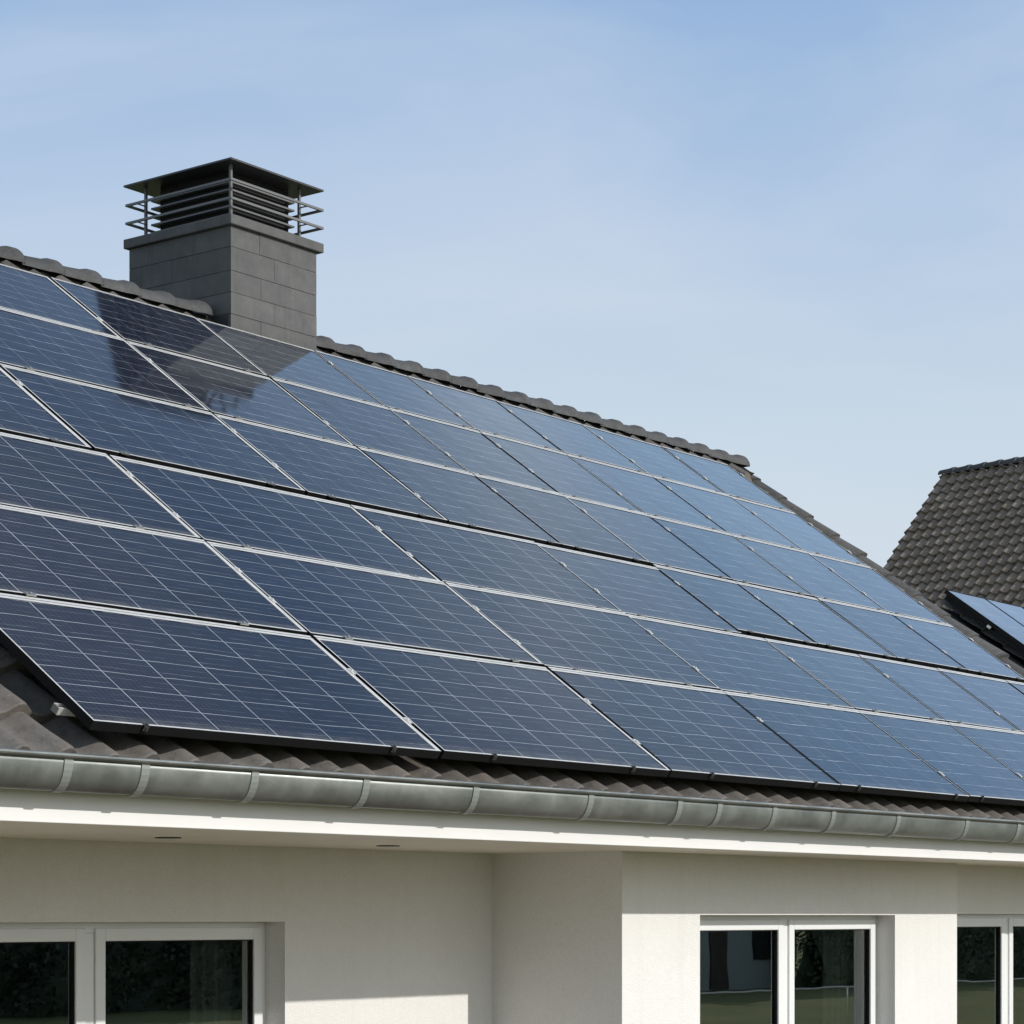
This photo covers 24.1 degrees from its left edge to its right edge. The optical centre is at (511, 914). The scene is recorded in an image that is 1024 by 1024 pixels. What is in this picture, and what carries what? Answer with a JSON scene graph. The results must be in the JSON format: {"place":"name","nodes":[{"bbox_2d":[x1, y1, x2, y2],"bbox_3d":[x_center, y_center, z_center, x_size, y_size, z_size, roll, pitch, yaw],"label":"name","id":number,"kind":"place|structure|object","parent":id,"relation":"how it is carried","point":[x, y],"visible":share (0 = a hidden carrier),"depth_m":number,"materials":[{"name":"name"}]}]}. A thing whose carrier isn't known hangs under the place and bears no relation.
{"place":"outdoors","nodes":[
{"label":"outdoors","id":0,"kind":"place"},
{"bbox_2d":[0,0,1023,566],"label":"sky","id":1,"kind":"structure","parent":0,"point":[786,237],"materials":[{"name":"blue"}]},
{"label":"patio","id":2,"kind":"structure","parent":0,"visible":0},
{"bbox_2d":[0,157,1023,1023],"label":"house","id":3,"kind":"structure","parent":2,"relation":"on","point":[150,879],"depth_m":13.94,"materials":[{"name":"paint"}]},
{"bbox_2d":[0,368,90,449],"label":"solar panel","id":4,"kind":"object","parent":3,"relation":"attached to","point":[24,413],"visible":0.94,"depth_m":12.41,"materials":[{"name":"glass"}]},
{"bbox_2d":[0,264,120,337],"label":"solar panel","id":5,"kind":"object","parent":3,"relation":"attached to","point":[31,293],"visible":0.95,"depth_m":14.58,"materials":[{"name":"glass"}]},
{"bbox_2d":[50,703,75,716],"bbox_3d":[1.318,-0.789,13.492,0.100,0.044,10.193,42,24,30],"label":"mounting rail","id":6,"kind":"object","parent":3,"relation":"attached to","point":[62,709],"visible":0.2,"depth_m":9.47,"materials":[{"name":"metal"}]},
{"bbox_2d":[312,635,670,776],"bbox_3d":[-0.063,-1.037,12.104,1.025,0.054,1.891,42,24,30],"label":"solar panel","id":7,"kind":"object","parent":6,"relation":"attached to","point":[457,707],"visible":0.98,"depth_m":12.00,"materials":[{"name":"glass"}]},
{"bbox_2d":[547,667,840,790],"bbox_3d":[1.057,-1.039,13.561,1.025,0.056,1.782,43,24,29],"label":"solar panel","id":8,"kind":"object","parent":6,"relation":"attached to","point":[686,732],"visible":0.98,"depth_m":13.48,"materials":[{"name":"glass"}]},
{"bbox_2d":[724,691,969,801],"bbox_3d":[2.099,-1.037,14.920,1.025,0.055,1.648,43,24,30],"label":"solar panel","id":9,"kind":"object","parent":6,"relation":"attached to","point":[851,750],"visible":0.96,"depth_m":14.86,"materials":[{"name":"glass"}]},
{"bbox_2d":[858,710,1023,805],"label":"solar panel","id":10,"kind":"object","parent":6,"relation":"attached to","point":[974,771],"visible":0.94,"depth_m":16.00,"materials":[{"name":"glass"}]},
{"bbox_2d":[948,722,1023,778],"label":"solar panel","id":11,"kind":"object","parent":6,"relation":"attached to","point":[1005,747],"visible":0.82,"depth_m":16.99,"materials":[{"name":"glass"}]},
{"bbox_2d":[0,432,200,538],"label":"solar panel","id":12,"kind":"object","parent":3,"relation":"attached to","point":[50,477],"visible":0.96,"depth_m":11.82,"materials":[{"name":"glass"}]},
{"bbox_2d":[0,307,208,411],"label":"solar panel","id":13,"kind":"object","parent":3,"relation":"attached to","point":[50,347],"visible":0.96,"depth_m":13.89,"materials":[{"name":"glass"}]},
{"bbox_2d":[0,922,264,1023],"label":"window","id":14,"kind":"structure","parent":3,"relation":"in","point":[226,960],"depth_m":12.67,"materials":[{"name":"white plastic"}]},
{"bbox_2d":[0,363,304,494],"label":"solar panel","id":15,"kind":"object","parent":3,"relation":"attached to","point":[107,421],"visible":0.91,"depth_m":13.27,"materials":[{"name":"glass"}]},
{"bbox_2d":[0,505,306,634],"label":"solar panel","id":16,"kind":"object","parent":3,"relation":"attached to","point":[49,556],"visible":1,"depth_m":11.11,"materials":[{"name":"glass"}]},
{"bbox_2d":[50,277,267,376],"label":"solar panel","id":17,"kind":"object","parent":3,"relation":"attached to","point":[135,321],"visible":0.92,"depth_m":15.36,"materials":[{"name":"glass"}]},
{"bbox_2d":[0,593,440,758],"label":"solar panel","id":18,"kind":"object","parent":3,"relation":"attached to","point":[91,667],"visible":1,"depth_m":10.36,"materials":[{"name":"glass"}]},
{"bbox_2d":[126,340,353,445],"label":"solar panel","id":19,"kind":"object","parent":3,"relation":"attached to","point":[214,388],"visible":0.91,"depth_m":14.93,"materials":[{"name":"glass"}]},
{"bbox_2d":[109,455,439,580],"bbox_3d":[-1.241,-2.116,13.008,0.873,0.056,1.891,43,24,30],"label":"solar panel","id":20,"kind":"object","parent":3,"relation":"attached to","point":[205,508],"visible":0.94,"depth_m":12.93,"materials":[{"name":"glass"}]},
{"bbox_2d":[197,318,384,406],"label":"solar panel","id":21,"kind":"object","parent":3,"relation":"attached to","point":[277,359],"visible":0.94,"depth_m":16.36,"materials":[{"name":"glass"}]},
{"bbox_2d":[213,414,447,523],"bbox_3d":[-1.076,-2.679,14.501,0.948,0.056,1.284,42,24,30],"label":"solar panel","id":22,"kind":"object","parent":3,"relation":"attached to","point":[316,467],"visible":0.9,"depth_m":14.46,"materials":[{"name":"glass"}]},
{"bbox_2d":[270,377,469,472],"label":"solar panel","id":23,"kind":"object","parent":3,"relation":"attached to","point":[366,425],"visible":0.93,"depth_m":15.91,"materials":[{"name":"glass"}]},
{"bbox_2d":[206,541,542,666],"bbox_3d":[-0.677,-1.602,12.574,0.887,0.056,1.891,42,24,29],"label":"solar panel","id":24,"kind":"object","parent":3,"relation":"attached to","point":[311,597],"visible":0.94,"depth_m":12.50,"materials":[{"name":"glass"}]},
{"bbox_2d":[315,350,476,429],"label":"solar panel","id":25,"kind":"object","parent":3,"relation":"attached to","point":[395,390],"visible":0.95,"depth_m":17.23,"materials":[{"name":"glass"}]},
{"bbox_2d":[357,446,561,547],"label":"solar panel","id":26,"kind":"object","parent":3,"relation":"attached to","point":[455,497],"visible":0.9,"depth_m":15.45,"materials":[{"name":"glass"}]},
{"bbox_2d":[388,407,558,492],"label":"solar panel","id":27,"kind":"object","parent":3,"relation":"attached to","point":[472,451],"visible":0.91,"depth_m":16.80,"materials":[{"name":"glass"}]},
{"bbox_2d":[407,375,562,451],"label":"solar panel","id":28,"kind":"object","parent":3,"relation":"attached to","point":[485,414],"visible":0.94,"depth_m":18.06,"materials":[{"name":"glass"}]},
{"bbox_2d":[350,505,621,611],"bbox_3d":[-0.123,-2.119,14.466,0.873,0.056,1.782,42,24,29],"label":"solar panel","id":29,"kind":"object","parent":3,"relation":"attached to","point":[448,553],"visible":0.9,"depth_m":14.41,"materials":[{"name":"glass"}]},
{"bbox_2d":[473,473,648,565],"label":"solar panel","id":30,"kind":"object","parent":3,"relation":"attached to","point":[564,521],"visible":0.92,"depth_m":16.32,"materials":[{"name":"glass"}]},
{"bbox_2d":[479,431,643,512],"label":"solar panel","id":31,"kind":"object","parent":3,"relation":"attached to","point":[562,473],"visible":0.92,"depth_m":17.62,"materials":[{"name":"glass"}]},
{"bbox_2d":[497,401,648,473],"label":"solar panel","id":32,"kind":"object","parent":3,"relation":"attached to","point":[572,438],"visible":0.9,"depth_m":18.95,"materials":[{"name":"glass"}]},
{"bbox_2d":[445,582,719,689],"bbox_3d":[0.443,-1.604,14.032,0.887,0.057,1.783,43,24,29],"label":"solar panel","id":33,"kind":"object","parent":3,"relation":"attached to","point":[546,633],"visible":0.92,"depth_m":13.98,"materials":[{"name":"glass"}]},
{"bbox_2d":[536,543,741,633],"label":"solar panel","id":34,"kind":"object","parent":3,"relation":"attached to","point":[632,588],"visible":0.91,"depth_m":15.70,"materials":[{"name":"glass"}]},
{"bbox_2d":[562,494,731,580],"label":"solar panel","id":35,"kind":"object","parent":3,"relation":"attached to","point":[649,538],"visible":0.9,"depth_m":17.16,"materials":[{"name":"glass"}]},
{"bbox_2d":[566,453,727,532],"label":"solar panel","id":36,"kind":"object","parent":3,"relation":"attached to","point":[648,494],"visible":0.91,"depth_m":18.50,"materials":[{"name":"glass"}]},
{"bbox_2d":[582,424,725,493],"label":"solar panel","id":37,"kind":"object","parent":3,"relation":"attached to","point":[655,460],"visible":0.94,"depth_m":19.86,"materials":[{"name":"glass"}]},
{"bbox_2d":[661,446,791,511],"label":"solar panel","id":38,"kind":"object","parent":3,"relation":"attached to","point":[727,479],"visible":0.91,"depth_m":20.73,"materials":[{"name":"glass"}]},
{"bbox_2d":[652,475,803,550],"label":"solar panel","id":39,"kind":"object","parent":3,"relation":"attached to","point":[729,514],"visible":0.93,"depth_m":19.43,"materials":[{"name":"glass"}]},
{"bbox_2d":[647,514,813,596],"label":"solar panel","id":40,"kind":"object","parent":3,"relation":"attached to","point":[732,557],"visible":0.94,"depth_m":18.04,"materials":[{"name":"glass"}]},
{"bbox_2d":[652,564,816,646],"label":"solar panel","id":41,"kind":"object","parent":3,"relation":"attached to","point":[742,610],"visible":0.9,"depth_m":16.70,"materials":[{"name":"glass"}]},
{"bbox_2d":[627,614,854,708],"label":"solar panel","id":42,"kind":"object","parent":3,"relation":"attached to","point":[737,663],"visible":0.9,"depth_m":15.36,"materials":[{"name":"glass"}]},
{"bbox_2d":[700,915,875,1023],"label":"window","id":43,"kind":"structure","parent":3,"relation":"in","point":[838,932],"depth_m":16.28,"materials":[{"name":"white plastic"}]},
{"bbox_2d":[731,496,867,565],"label":"solar panel","id":44,"kind":"object","parent":3,"relation":"attached to","point":[804,535],"visible":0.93,"depth_m":20.31,"materials":[{"name":"glass"}]},
{"bbox_2d":[732,534,887,611],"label":"solar panel","id":45,"kind":"object","parent":3,"relation":"attached to","point":[811,574],"visible":0.91,"depth_m":18.96,"materials":[{"name":"glass"}]},
{"bbox_2d":[735,581,896,660],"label":"solar panel","id":46,"kind":"object","parent":3,"relation":"attached to","point":[820,624],"visible":0.87,"depth_m":17.58,"materials":[{"name":"glass"}]},
{"bbox_2d":[764,638,945,721],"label":"solar panel","id":47,"kind":"object","parent":3,"relation":"attached to","point":[856,682],"visible":0.9,"depth_m":16.52,"materials":[{"name":"glass"}]},
{"bbox_2d":[808,552,947,623],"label":"solar panel","id":48,"kind":"object","parent":3,"relation":"attached to","point":[881,590],"visible":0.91,"depth_m":19.84,"materials":[{"name":"glass"}]},
{"bbox_2d":[817,598,967,672],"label":"solar panel","id":49,"kind":"object","parent":3,"relation":"attached to","point":[900,640],"visible":0.94,"depth_m":18.49,"materials":[{"name":"glass"}]},
{"bbox_2d":[858,654,1020,731],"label":"solar panel","id":50,"kind":"object","parent":3,"relation":"attached to","point":[941,694],"visible":0.94,"depth_m":17.51,"materials":[{"name":"glass"}]},
{"bbox_2d":[891,613,1023,682],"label":"solar panel","id":51,"kind":"object","parent":3,"relation":"attached to","point":[966,652],"visible":0.91,"depth_m":19.38,"materials":[{"name":"glass"}]},
{"bbox_2d":[936,668,1023,731],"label":"solar panel","id":52,"kind":"object","parent":3,"relation":"attached to","point":[1004,699],"visible":0.82,"depth_m":18.39,"materials":[{"name":"glass"}]},
{"bbox_2d":[957,914,1023,1023],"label":"window","id":53,"kind":"structure","parent":3,"relation":"in","point":[1003,924],"depth_m":18.33,"materials":[{"name":"white plastic"}]},
{"bbox_2d":[1006,680,1023,692],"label":"solar panel","id":54,"kind":"object","parent":3,"relation":"attached to","point":[1019,686],"visible":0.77,"depth_m":19.20,"materials":[{"name":"glass"}]},
{"label":"lawn","id":55,"kind":"structure","parent":0,"visible":0},
{"bbox_2d":[883,457,1023,610],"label":"neighbour house","id":56,"kind":"structure","parent":55,"relation":"on","point":[964,532],"depth_m":50.61,"materials":[{"name":"tile"}]},
{"bbox_2d":[940,600,1023,667],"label":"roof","id":57,"kind":"object","parent":55,"relation":"on","point":[1015,656],"visible":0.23,"depth_m":27.84,"materials":[{"name":"tile"}]},
{"bbox_2d":[944,589,1023,655],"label":"solar panel","id":58,"kind":"object","parent":57,"relation":"on","point":[1007,629],"visible":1,"depth_m":27.90,"materials":[{"name":"blue glass"}]},
{"bbox_2d":[985,598,1023,625],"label":"solar panel","id":59,"kind":"object","parent":57,"relation":"on","point":[1015,612],"visible":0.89,"depth_m":28.94,"materials":[{"name":"blue glass"}]}
]}

